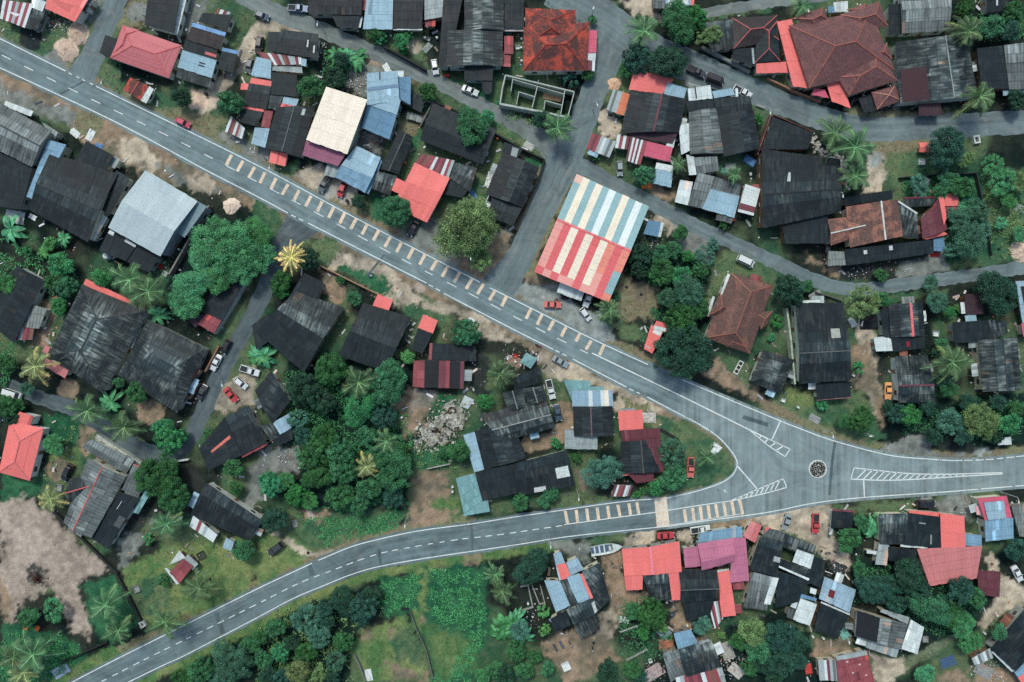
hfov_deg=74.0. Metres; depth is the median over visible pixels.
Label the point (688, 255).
tree
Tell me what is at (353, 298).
tree
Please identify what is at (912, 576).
tree
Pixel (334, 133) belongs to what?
building
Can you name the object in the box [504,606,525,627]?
banana plant
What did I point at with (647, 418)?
tarpaulin
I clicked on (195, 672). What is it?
tree
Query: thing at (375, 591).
tree
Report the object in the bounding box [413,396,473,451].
rubble pile
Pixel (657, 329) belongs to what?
shelter
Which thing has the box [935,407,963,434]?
tree
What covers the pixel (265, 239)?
tree
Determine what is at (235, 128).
lean to shack
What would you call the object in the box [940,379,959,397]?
tree
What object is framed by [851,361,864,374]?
shrub
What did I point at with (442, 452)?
tree
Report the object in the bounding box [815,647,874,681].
house
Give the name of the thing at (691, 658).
house
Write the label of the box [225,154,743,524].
rumble bars
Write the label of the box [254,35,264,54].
suv
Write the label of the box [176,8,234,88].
house
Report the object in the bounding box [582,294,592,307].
car
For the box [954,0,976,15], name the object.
tree
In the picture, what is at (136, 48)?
house
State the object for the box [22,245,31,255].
shrub
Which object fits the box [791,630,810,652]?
tree
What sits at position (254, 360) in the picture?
banana plant
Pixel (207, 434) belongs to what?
shrub
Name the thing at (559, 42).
house
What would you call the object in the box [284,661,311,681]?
tree
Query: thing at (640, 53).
tree
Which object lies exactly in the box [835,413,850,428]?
tree
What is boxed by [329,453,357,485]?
tree
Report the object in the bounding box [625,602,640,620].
tree
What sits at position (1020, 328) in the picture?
carport
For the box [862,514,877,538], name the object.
banana plant
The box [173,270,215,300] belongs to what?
tree
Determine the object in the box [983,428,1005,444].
tree
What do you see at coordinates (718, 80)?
van
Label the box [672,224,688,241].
tree
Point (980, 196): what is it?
fence
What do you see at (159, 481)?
tree
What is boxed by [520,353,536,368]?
canopy tent
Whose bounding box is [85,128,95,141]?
board
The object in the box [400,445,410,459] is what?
tree
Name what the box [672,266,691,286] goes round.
tree
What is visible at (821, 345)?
house
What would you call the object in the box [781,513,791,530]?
car
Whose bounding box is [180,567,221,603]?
palm tree
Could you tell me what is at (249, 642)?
tree
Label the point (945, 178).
tree
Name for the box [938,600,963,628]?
tree
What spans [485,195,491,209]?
pickup truck
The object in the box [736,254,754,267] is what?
van
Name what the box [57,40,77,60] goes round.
sand heap
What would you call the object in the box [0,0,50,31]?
house
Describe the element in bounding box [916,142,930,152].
letter box shelter
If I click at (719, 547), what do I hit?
house
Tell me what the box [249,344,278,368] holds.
banana plant
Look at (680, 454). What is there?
tree
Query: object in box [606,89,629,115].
shack
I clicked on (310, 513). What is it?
board
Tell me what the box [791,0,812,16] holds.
palm tree
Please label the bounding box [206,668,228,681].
tree
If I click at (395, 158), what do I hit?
house
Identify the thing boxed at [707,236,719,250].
shrub
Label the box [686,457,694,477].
pickup truck
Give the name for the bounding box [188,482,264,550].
house
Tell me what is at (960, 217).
tree
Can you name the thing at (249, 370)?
pickup truck
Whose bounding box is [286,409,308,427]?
tree
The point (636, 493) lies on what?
shrub
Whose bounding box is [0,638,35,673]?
palm tree
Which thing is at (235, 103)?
tree
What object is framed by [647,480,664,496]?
tree
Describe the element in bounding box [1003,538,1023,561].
tree
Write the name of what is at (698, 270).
tree
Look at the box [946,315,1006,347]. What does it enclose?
house
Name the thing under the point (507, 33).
shrub
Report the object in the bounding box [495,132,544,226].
boundary wall
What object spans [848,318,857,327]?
tarpaulin
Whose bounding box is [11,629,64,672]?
palm tree
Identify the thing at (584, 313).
car
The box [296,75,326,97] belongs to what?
tree
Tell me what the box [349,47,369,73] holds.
banana plant
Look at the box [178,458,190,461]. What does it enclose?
boundary wall
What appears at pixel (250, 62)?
car
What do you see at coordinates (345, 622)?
undergrowth
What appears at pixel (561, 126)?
palm tree
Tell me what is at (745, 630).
tree
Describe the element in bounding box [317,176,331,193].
pickup truck
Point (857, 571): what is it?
tree
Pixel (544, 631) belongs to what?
shrub
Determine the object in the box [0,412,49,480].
house
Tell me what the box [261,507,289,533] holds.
tree
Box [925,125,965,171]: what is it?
tree
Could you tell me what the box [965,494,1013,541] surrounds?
house
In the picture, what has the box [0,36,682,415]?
road
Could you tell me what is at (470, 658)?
undergrowth
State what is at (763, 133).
boundary wall
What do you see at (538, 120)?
tree
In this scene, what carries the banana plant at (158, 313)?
on the ground at (44, 544)
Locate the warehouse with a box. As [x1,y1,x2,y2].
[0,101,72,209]
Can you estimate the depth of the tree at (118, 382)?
167.02 m
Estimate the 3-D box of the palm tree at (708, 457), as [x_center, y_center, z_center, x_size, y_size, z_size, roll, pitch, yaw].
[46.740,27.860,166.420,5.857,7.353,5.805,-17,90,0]
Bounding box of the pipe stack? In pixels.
[660,428,678,440]
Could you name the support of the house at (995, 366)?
on the ground at (44, 544)
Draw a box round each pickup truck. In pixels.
[239,364,259,376]
[287,4,307,13]
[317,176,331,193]
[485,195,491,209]
[545,379,555,399]
[685,64,706,78]
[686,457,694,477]
[690,524,709,533]
[732,84,752,97]
[810,513,819,533]
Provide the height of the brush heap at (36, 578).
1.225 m
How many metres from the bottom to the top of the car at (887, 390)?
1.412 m
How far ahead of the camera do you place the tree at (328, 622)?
166.48 m
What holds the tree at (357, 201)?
on the ground at (44, 544)
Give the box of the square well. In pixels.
[138,620,147,627]
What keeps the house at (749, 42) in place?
on the ground at (44, 544)
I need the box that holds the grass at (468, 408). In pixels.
[0,0,1023,681]
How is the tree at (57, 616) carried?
on the ground at (44, 544)
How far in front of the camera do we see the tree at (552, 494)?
166.64 m
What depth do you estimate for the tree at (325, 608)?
166.04 m
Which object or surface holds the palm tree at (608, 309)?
on the ground at (44, 544)
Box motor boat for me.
[590,543,621,555]
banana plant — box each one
[1,214,27,242]
[37,246,57,258]
[57,229,71,248]
[99,388,125,411]
[146,307,171,324]
[247,345,271,365]
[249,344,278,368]
[327,46,342,65]
[342,48,356,64]
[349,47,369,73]
[488,611,517,639]
[490,624,510,640]
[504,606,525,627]
[518,625,534,643]
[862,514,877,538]
[872,512,880,523]
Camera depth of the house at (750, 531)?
166.88 m
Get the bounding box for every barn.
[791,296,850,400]
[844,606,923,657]
[884,0,951,37]
[890,35,975,117]
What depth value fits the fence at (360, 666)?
169.19 m
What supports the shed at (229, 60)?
on the ground at (44, 544)
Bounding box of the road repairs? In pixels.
[60,79,835,633]
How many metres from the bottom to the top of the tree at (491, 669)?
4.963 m
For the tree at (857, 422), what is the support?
on the ground at (44, 544)
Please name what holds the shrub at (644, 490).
on the ground at (44, 544)
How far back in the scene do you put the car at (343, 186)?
168.87 m
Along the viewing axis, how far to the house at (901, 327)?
166.98 m
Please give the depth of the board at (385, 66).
169.90 m
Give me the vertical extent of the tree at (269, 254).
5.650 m
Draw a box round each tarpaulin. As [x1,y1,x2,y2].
[6,209,24,224]
[95,142,103,148]
[468,190,476,197]
[642,183,650,188]
[643,413,655,422]
[655,630,671,639]
[659,640,672,648]
[711,444,721,453]
[721,641,735,660]
[725,163,735,168]
[743,155,756,166]
[805,663,812,674]
[840,625,850,640]
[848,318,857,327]
[860,314,877,329]
[930,251,938,256]
[939,654,956,668]
[973,663,993,680]
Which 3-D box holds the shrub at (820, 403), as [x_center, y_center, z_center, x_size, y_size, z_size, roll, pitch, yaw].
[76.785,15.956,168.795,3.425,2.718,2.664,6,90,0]
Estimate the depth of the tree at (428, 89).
166.28 m
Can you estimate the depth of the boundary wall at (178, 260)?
168.52 m
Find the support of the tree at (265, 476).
on the ground at (44, 544)
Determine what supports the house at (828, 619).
on the ground at (44, 544)
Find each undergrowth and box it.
[0,0,1023,469]
[0,474,486,681]
[43,110,1023,681]
[616,176,1023,663]
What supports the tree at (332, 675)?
on the ground at (44, 544)
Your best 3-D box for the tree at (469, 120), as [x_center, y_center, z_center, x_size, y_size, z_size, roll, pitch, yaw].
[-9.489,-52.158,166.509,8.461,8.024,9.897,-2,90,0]
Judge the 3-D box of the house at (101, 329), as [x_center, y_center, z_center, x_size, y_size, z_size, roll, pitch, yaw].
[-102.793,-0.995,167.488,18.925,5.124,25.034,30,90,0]
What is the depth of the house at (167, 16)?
166.63 m
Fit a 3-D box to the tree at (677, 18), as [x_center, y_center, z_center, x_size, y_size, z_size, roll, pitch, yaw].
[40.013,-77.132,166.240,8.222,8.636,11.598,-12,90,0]
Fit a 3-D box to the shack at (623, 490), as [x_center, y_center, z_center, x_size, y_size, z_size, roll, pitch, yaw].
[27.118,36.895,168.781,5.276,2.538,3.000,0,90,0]
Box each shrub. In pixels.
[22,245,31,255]
[142,532,154,544]
[157,572,171,586]
[196,550,206,559]
[203,429,212,439]
[334,276,344,283]
[373,30,387,44]
[399,48,408,54]
[402,30,413,41]
[503,31,512,35]
[537,604,549,618]
[538,623,550,636]
[551,437,560,448]
[562,72,578,88]
[571,451,581,463]
[588,15,596,24]
[612,292,620,299]
[632,490,640,497]
[639,487,647,493]
[657,623,667,632]
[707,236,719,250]
[716,632,724,638]
[718,221,728,229]
[755,113,762,124]
[767,333,775,341]
[771,314,783,328]
[816,400,828,409]
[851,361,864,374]
[882,399,892,414]
[929,347,941,357]
[954,303,960,313]
[994,216,1007,229]
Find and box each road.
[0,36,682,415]
[68,496,668,681]
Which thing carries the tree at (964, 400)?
on the ground at (44, 544)
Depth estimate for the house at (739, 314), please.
165.83 m
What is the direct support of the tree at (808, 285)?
on the ground at (44, 544)
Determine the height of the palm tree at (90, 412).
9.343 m
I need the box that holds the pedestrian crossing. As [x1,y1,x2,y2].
[654,497,669,526]
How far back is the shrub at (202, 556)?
169.94 m
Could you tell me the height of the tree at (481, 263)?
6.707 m
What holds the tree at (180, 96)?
on the ground at (44, 544)
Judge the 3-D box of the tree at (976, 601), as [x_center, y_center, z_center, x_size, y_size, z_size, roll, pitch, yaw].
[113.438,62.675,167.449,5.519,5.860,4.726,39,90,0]
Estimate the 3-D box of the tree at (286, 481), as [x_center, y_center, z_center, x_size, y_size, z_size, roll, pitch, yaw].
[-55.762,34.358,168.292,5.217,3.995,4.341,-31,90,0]
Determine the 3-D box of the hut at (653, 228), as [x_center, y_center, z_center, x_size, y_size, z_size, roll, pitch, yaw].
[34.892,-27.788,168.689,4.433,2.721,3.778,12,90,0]
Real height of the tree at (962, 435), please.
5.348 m
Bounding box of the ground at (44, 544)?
[0,0,1023,681]
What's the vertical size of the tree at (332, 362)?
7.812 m
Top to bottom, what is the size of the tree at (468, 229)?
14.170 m
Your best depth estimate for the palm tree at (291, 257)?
163.65 m
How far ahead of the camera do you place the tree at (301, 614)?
165.66 m
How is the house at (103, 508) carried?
on the ground at (44, 544)
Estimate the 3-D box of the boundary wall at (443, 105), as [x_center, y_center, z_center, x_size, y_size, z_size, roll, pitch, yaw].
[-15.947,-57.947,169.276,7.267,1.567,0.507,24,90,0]
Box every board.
[28,213,36,220]
[51,663,70,679]
[70,128,80,138]
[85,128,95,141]
[292,519,297,527]
[307,511,314,519]
[365,669,372,680]
[382,62,390,71]
[422,42,432,52]
[484,179,490,187]
[486,171,492,180]
[523,141,534,150]
[727,662,744,679]
[808,289,822,299]
[808,413,820,423]
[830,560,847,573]
[1014,204,1023,213]
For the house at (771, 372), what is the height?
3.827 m
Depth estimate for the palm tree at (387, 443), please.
164.05 m
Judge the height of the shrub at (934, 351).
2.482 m
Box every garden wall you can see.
[520,584,533,610]
[532,585,544,604]
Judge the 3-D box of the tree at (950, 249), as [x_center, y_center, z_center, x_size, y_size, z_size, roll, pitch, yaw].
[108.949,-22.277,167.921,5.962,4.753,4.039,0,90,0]
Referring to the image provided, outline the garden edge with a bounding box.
[626,648,647,660]
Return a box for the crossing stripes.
[654,497,668,523]
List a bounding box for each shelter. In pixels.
[644,321,669,352]
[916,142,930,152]
[998,437,1011,444]
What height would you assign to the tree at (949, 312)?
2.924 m
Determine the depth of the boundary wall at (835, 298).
169.12 m
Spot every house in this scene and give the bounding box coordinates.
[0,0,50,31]
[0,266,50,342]
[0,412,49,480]
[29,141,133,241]
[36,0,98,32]
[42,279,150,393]
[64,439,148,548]
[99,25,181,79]
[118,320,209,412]
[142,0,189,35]
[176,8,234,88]
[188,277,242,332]
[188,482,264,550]
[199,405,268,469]
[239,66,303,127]
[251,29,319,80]
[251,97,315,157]
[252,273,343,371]
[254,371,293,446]
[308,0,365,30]
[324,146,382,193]
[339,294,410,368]
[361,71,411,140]
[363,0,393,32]
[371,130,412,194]
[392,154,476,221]
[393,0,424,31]
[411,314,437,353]
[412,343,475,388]
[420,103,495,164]
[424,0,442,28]
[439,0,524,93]
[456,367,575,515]
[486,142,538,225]
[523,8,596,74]
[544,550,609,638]
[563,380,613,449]
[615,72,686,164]
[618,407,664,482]
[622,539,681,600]
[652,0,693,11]
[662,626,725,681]
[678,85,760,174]
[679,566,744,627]
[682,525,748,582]
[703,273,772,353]
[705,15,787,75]
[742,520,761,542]
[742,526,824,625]
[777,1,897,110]
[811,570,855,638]
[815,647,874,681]
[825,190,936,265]
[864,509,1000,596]
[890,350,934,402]
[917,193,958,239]
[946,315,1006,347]
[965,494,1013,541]
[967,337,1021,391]
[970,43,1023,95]
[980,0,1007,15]
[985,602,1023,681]
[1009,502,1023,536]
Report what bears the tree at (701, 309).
on the ground at (44, 544)
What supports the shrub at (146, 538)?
on the ground at (44, 544)
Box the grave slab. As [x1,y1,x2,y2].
[733,360,743,374]
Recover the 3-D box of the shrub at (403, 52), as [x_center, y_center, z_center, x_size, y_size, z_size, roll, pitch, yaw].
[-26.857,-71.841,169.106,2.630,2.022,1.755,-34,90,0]
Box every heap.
[30,572,48,585]
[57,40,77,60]
[69,24,86,44]
[223,198,240,213]
[506,355,521,368]
[607,78,621,89]
[645,662,665,681]
[1009,241,1023,262]
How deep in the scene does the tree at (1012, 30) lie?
165.83 m
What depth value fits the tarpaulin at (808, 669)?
169.79 m
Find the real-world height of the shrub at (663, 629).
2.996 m
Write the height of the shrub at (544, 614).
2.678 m
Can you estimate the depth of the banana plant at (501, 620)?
167.90 m
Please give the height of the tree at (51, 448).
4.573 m
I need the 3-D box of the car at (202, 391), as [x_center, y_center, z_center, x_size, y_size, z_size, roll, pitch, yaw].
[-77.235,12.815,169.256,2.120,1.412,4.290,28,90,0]
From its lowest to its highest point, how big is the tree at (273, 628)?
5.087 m
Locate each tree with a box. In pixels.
[0,274,15,294]
[0,354,18,374]
[0,394,20,415]
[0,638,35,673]
[1,412,18,424]
[7,658,39,681]
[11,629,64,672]
[15,398,25,411]
[17,606,40,628]
[19,381,35,395]
[20,346,58,385]
[38,486,66,511]
[42,236,56,251]
[42,275,60,290]
[42,433,64,455]
[43,597,63,623]
[47,251,75,275]
[50,297,67,315]
[54,276,78,296]
[65,394,110,426]
[87,583,130,622]
[91,269,111,286]
[101,613,133,645]
[102,410,147,441]
[109,263,146,301]
[112,377,124,388]
[125,381,146,403]
[128,273,167,309]
[132,453,181,498]
[145,603,188,638]
[148,511,187,536]
[149,418,173,435]
[152,422,186,456]
[157,483,190,512]
[164,281,204,320]
[169,667,188,681]
[170,87,191,107]
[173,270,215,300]
[176,428,188,439]
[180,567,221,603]
[187,239,216,272]
[187,655,214,681]
[189,214,262,274]
[198,259,231,294]
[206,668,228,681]
[211,638,229,658]
[213,642,255,681]
[216,90,245,114]
[218,246,267,286]
[223,459,243,476]
[228,480,242,494]
[232,539,254,561]
[236,215,269,247]
[238,635,260,654]
[248,219,272,246]
[252,630,267,647]
[254,649,273,668]
[255,243,277,266]
[258,472,283,497]
[258,666,275,681]
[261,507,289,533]
[262,471,274,486]
[264,617,287,637]
[270,269,291,292]
[271,641,288,663]
[272,668,289,681]
[274,239,306,275]
[274,286,289,298]
[279,472,294,490]
[283,633,301,650]
[284,484,309,507]
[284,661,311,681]
[286,372,322,405]
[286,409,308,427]
[290,602,321,631]
[292,426,312,443]
[294,641,318,660]
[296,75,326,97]
[296,246,319,269]
[299,439,328,470]
[300,466,333,487]
[301,492,317,509]
[305,623,331,648]
[306,384,337,414]
[308,663,327,681]
[310,422,336,448]
[314,351,347,385]
[314,599,333,617]
[318,614,334,628]
[323,484,354,509]
[324,66,346,88]
[324,669,339,681]
[325,435,353,466]
[326,649,345,671]
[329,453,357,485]
[330,584,353,616]
[332,51,350,67]
[332,632,353,651]
[340,367,379,400]
[343,390,376,428]
[345,592,378,627]
[346,290,362,305]
[350,193,366,207]
[350,496,369,517]
[354,425,377,448]
[355,478,381,498]
[356,451,377,478]
[361,586,383,603]
[365,445,382,461]
[368,28,382,39]
[370,357,407,405]
[370,404,397,428]
[373,426,401,452]
[373,444,412,492]
[379,195,411,226]
[382,486,403,506]
[393,33,409,49]
[400,349,414,363]
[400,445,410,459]
[419,82,439,99]
[432,194,501,259]
[438,446,449,458]
[446,439,469,461]
[451,318,482,345]
[456,105,489,146]
[465,242,491,271]
[474,668,489,681]
[475,394,493,408]
[481,109,494,123]
[483,560,504,584]
[484,659,502,678]
[486,360,517,390]
[490,571,517,605]
[497,664,514,681]
[506,638,526,663]
[509,618,529,639]
[511,492,528,510]
[512,547,549,584]
[514,660,533,679]
[525,650,541,662]
[532,110,553,127]
[537,494,549,508]
[541,660,554,676]
[543,110,577,143]
[543,486,559,501]
[579,454,624,489]
[581,70,594,80]
[594,298,621,323]
[596,657,617,681]
[618,63,632,77]
[620,660,642,678]
[621,43,653,74]
[623,14,658,45]
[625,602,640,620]
[628,241,653,268]
[630,262,650,279]
[631,165,655,185]
[632,669,648,681]
[636,627,649,640]
[637,597,668,631]
[647,44,689,77]
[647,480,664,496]
[648,258,674,286]
[652,245,669,261]
[652,325,713,379]
[656,287,676,307]
[657,438,686,470]
[659,464,687,490]
[661,0,694,45]
[663,302,698,333]
[665,241,682,259]
[665,325,690,344]
[670,153,685,173]
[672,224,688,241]
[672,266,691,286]
[673,273,703,308]
[682,250,694,261]
[685,4,707,30]
[691,260,709,279]
[691,299,708,318]
[692,615,712,634]
[693,245,715,266]
[693,443,718,466]
[695,24,722,44]
[723,164,741,189]
[727,633,745,650]
[736,617,767,646]
[740,659,759,676]
[744,636,770,664]
[753,658,768,674]
[759,619,797,653]
[764,673,783,681]
[766,650,796,677]
[773,273,805,306]
[790,649,808,669]
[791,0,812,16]
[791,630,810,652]
[802,280,813,292]
[815,114,852,162]
[828,125,875,168]
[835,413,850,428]
[836,528,861,553]
[838,157,869,192]
[842,284,881,319]
[848,405,875,433]
[852,560,866,576]
[853,513,870,532]
[853,574,866,591]
[858,574,891,603]
[873,268,888,281]
[875,291,891,305]
[883,573,901,593]
[885,594,908,612]
[887,403,905,423]
[893,557,923,593]
[898,403,922,426]
[901,580,932,603]
[908,593,953,625]
[909,173,928,197]
[913,664,934,681]
[918,398,936,415]
[920,344,974,383]
[922,274,937,291]
[924,428,942,445]
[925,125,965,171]
[926,291,949,312]
[931,183,949,199]
[933,338,947,349]
[935,372,952,386]
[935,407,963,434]
[937,171,959,187]
[938,594,949,603]
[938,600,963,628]
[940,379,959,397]
[942,306,956,319]
[943,15,983,46]
[944,242,964,258]
[946,207,970,232]
[946,575,974,605]
[949,176,976,197]
[949,610,976,638]
[951,223,987,258]
[952,82,994,120]
[953,425,973,445]
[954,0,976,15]
[956,150,974,167]
[958,197,972,212]
[958,391,976,412]
[958,629,982,653]
[961,402,1001,441]
[965,197,990,222]
[968,586,985,608]
[970,219,991,236]
[972,270,1018,316]
[976,14,1005,38]
[981,153,1004,174]
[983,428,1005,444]
[986,167,1017,196]
[988,393,1007,410]
[988,623,1007,640]
[995,413,1021,433]
[998,19,1019,40]
[998,173,1019,190]
[999,193,1016,208]
[1002,0,1023,24]
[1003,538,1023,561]
[1006,89,1023,110]
[1008,398,1023,417]
[1010,226,1023,242]
[1013,171,1023,190]
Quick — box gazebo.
[871,85,899,108]
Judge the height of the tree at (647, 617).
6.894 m
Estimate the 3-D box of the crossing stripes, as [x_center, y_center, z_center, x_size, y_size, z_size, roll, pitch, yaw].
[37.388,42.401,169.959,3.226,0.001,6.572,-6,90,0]
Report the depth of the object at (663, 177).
167.40 m
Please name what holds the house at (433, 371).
on the ground at (44, 544)
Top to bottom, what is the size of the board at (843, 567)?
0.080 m
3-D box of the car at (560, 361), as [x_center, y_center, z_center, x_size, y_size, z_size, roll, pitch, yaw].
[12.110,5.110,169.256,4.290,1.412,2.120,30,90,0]
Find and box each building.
[302,87,366,165]
[499,75,574,119]
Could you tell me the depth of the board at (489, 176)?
169.90 m
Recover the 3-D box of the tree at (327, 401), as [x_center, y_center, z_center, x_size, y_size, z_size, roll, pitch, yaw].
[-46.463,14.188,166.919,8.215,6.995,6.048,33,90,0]
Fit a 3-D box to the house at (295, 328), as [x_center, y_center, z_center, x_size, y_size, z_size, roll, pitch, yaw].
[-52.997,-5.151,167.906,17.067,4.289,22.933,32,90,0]
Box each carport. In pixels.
[854,94,875,114]
[1012,281,1023,336]
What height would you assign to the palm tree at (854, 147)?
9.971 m
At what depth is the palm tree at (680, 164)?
165.17 m
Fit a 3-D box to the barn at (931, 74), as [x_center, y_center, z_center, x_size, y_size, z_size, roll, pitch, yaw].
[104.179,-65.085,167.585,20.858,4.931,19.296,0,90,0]
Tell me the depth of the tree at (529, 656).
166.99 m
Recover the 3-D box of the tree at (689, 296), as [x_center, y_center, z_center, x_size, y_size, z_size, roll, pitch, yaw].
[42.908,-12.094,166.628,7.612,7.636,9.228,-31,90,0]
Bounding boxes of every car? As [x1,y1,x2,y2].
[175,117,190,128]
[195,383,208,400]
[209,354,222,371]
[220,338,231,353]
[223,387,238,402]
[233,376,248,389]
[244,58,254,73]
[253,10,269,21]
[336,182,347,197]
[407,219,419,236]
[431,59,439,74]
[461,84,478,96]
[544,301,561,308]
[552,355,568,367]
[553,404,561,421]
[579,307,591,321]
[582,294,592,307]
[616,160,622,175]
[657,531,674,538]
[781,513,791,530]
[822,244,830,259]
[883,382,891,398]
[1010,564,1023,582]
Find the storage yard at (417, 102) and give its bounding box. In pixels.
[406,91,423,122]
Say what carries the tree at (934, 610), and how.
on the ground at (44, 544)
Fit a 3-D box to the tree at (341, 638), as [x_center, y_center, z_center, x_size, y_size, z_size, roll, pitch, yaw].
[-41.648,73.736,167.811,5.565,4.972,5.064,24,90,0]
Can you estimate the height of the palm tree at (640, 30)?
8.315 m
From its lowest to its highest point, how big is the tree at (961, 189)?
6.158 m
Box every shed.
[218,47,239,73]
[675,172,740,223]
[825,1,847,15]
[828,509,853,534]
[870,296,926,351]
[958,293,983,314]
[967,647,992,664]
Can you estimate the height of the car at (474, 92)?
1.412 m
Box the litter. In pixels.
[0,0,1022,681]
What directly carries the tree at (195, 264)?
on the ground at (44, 544)
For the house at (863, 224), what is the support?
on the ground at (44, 544)
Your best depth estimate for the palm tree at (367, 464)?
164.34 m
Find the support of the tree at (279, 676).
on the ground at (44, 544)
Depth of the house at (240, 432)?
166.66 m
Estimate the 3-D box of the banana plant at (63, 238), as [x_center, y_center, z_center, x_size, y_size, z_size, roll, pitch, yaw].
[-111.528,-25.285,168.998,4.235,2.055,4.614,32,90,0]
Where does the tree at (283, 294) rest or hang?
on the ground at (44, 544)
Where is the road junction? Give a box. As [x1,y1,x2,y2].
[666,370,1023,528]
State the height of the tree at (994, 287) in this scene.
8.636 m
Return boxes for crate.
[55,484,62,491]
[132,585,140,593]
[561,661,571,671]
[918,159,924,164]
[922,636,928,642]
[932,331,938,336]
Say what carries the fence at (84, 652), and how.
on the ground at (44, 544)
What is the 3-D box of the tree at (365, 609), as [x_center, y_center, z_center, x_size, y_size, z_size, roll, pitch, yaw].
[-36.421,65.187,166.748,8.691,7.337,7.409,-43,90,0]
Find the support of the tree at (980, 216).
on the ground at (44, 544)
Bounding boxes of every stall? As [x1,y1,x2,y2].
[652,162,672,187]
[737,184,759,215]
[931,237,944,250]
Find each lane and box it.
[9,215,317,462]
[69,0,127,81]
[236,0,556,161]
[483,39,621,295]
[544,0,1023,141]
[571,158,1023,295]
[695,0,827,21]
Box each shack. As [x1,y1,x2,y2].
[225,116,245,138]
[586,133,615,157]
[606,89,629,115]
[611,484,632,496]
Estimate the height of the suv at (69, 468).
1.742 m
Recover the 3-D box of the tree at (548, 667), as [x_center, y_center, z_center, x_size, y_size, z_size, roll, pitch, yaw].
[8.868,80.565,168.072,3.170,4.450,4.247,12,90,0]
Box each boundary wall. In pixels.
[52,510,118,573]
[95,433,142,464]
[115,573,142,621]
[168,205,212,274]
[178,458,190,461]
[188,383,202,398]
[205,346,220,371]
[214,277,250,333]
[320,265,382,295]
[384,46,426,71]
[420,101,433,126]
[427,463,450,468]
[434,101,458,112]
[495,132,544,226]
[700,45,749,74]
[755,115,771,156]
[765,78,820,103]
[770,115,813,132]
[783,308,795,383]
[815,292,843,301]
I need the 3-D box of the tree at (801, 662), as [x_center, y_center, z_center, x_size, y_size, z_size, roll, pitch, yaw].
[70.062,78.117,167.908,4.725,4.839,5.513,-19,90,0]
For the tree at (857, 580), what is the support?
on the ground at (44, 544)
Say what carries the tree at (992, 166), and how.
on the ground at (44, 544)
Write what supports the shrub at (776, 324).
on the ground at (44, 544)
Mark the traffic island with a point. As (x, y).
(817, 468)
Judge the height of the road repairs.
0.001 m
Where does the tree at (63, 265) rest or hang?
on the ground at (44, 544)
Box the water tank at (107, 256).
[103,253,111,259]
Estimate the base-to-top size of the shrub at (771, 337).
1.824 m
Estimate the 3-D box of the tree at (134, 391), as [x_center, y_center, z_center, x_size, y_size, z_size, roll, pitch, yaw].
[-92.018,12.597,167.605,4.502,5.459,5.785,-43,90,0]
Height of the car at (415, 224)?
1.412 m
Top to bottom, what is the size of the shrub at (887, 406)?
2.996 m
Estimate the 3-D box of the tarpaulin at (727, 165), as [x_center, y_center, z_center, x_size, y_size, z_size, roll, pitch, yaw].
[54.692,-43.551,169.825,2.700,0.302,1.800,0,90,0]
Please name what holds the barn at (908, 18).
on the ground at (44, 544)
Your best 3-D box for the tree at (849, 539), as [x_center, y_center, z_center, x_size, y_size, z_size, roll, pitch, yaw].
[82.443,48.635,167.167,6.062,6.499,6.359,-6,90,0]
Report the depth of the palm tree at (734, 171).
164.65 m
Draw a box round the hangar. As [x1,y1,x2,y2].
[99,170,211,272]
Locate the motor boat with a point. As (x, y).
(601, 549)
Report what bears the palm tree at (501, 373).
on the ground at (44, 544)
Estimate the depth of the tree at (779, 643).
164.65 m
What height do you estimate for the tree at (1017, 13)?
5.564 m
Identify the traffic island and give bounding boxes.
[808,460,826,477]
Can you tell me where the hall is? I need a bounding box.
[534,174,648,301]
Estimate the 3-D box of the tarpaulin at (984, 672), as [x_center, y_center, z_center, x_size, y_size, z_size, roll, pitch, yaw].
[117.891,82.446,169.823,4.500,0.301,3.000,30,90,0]
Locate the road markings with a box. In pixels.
[0,38,1023,681]
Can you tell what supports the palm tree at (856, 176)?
on the ground at (44, 544)
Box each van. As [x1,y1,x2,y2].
[1,388,22,398]
[705,72,724,85]
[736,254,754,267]
[916,499,934,507]
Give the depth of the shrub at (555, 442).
168.19 m
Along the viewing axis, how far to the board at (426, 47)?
169.90 m
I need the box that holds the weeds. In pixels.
[0,0,1023,681]
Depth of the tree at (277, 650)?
166.28 m
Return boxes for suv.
[60,463,74,481]
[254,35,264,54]
[267,540,284,555]
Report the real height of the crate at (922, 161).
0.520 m
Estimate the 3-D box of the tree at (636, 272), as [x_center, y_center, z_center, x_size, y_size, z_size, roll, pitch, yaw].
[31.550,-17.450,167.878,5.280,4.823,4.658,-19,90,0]
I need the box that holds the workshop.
[752,117,841,243]
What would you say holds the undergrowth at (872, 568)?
on the ground at (44, 544)
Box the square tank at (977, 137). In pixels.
[971,135,980,144]
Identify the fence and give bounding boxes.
[60,641,108,663]
[354,652,366,681]
[410,611,433,677]
[620,625,637,632]
[897,172,992,255]
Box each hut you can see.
[123,78,155,103]
[165,550,198,584]
[643,220,663,236]
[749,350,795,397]
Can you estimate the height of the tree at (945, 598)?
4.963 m
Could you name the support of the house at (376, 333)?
on the ground at (44, 544)
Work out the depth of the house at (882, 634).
166.62 m
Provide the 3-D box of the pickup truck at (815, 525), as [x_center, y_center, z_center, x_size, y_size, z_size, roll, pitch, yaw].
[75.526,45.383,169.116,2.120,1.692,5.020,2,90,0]
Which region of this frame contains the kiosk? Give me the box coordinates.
[269,151,287,165]

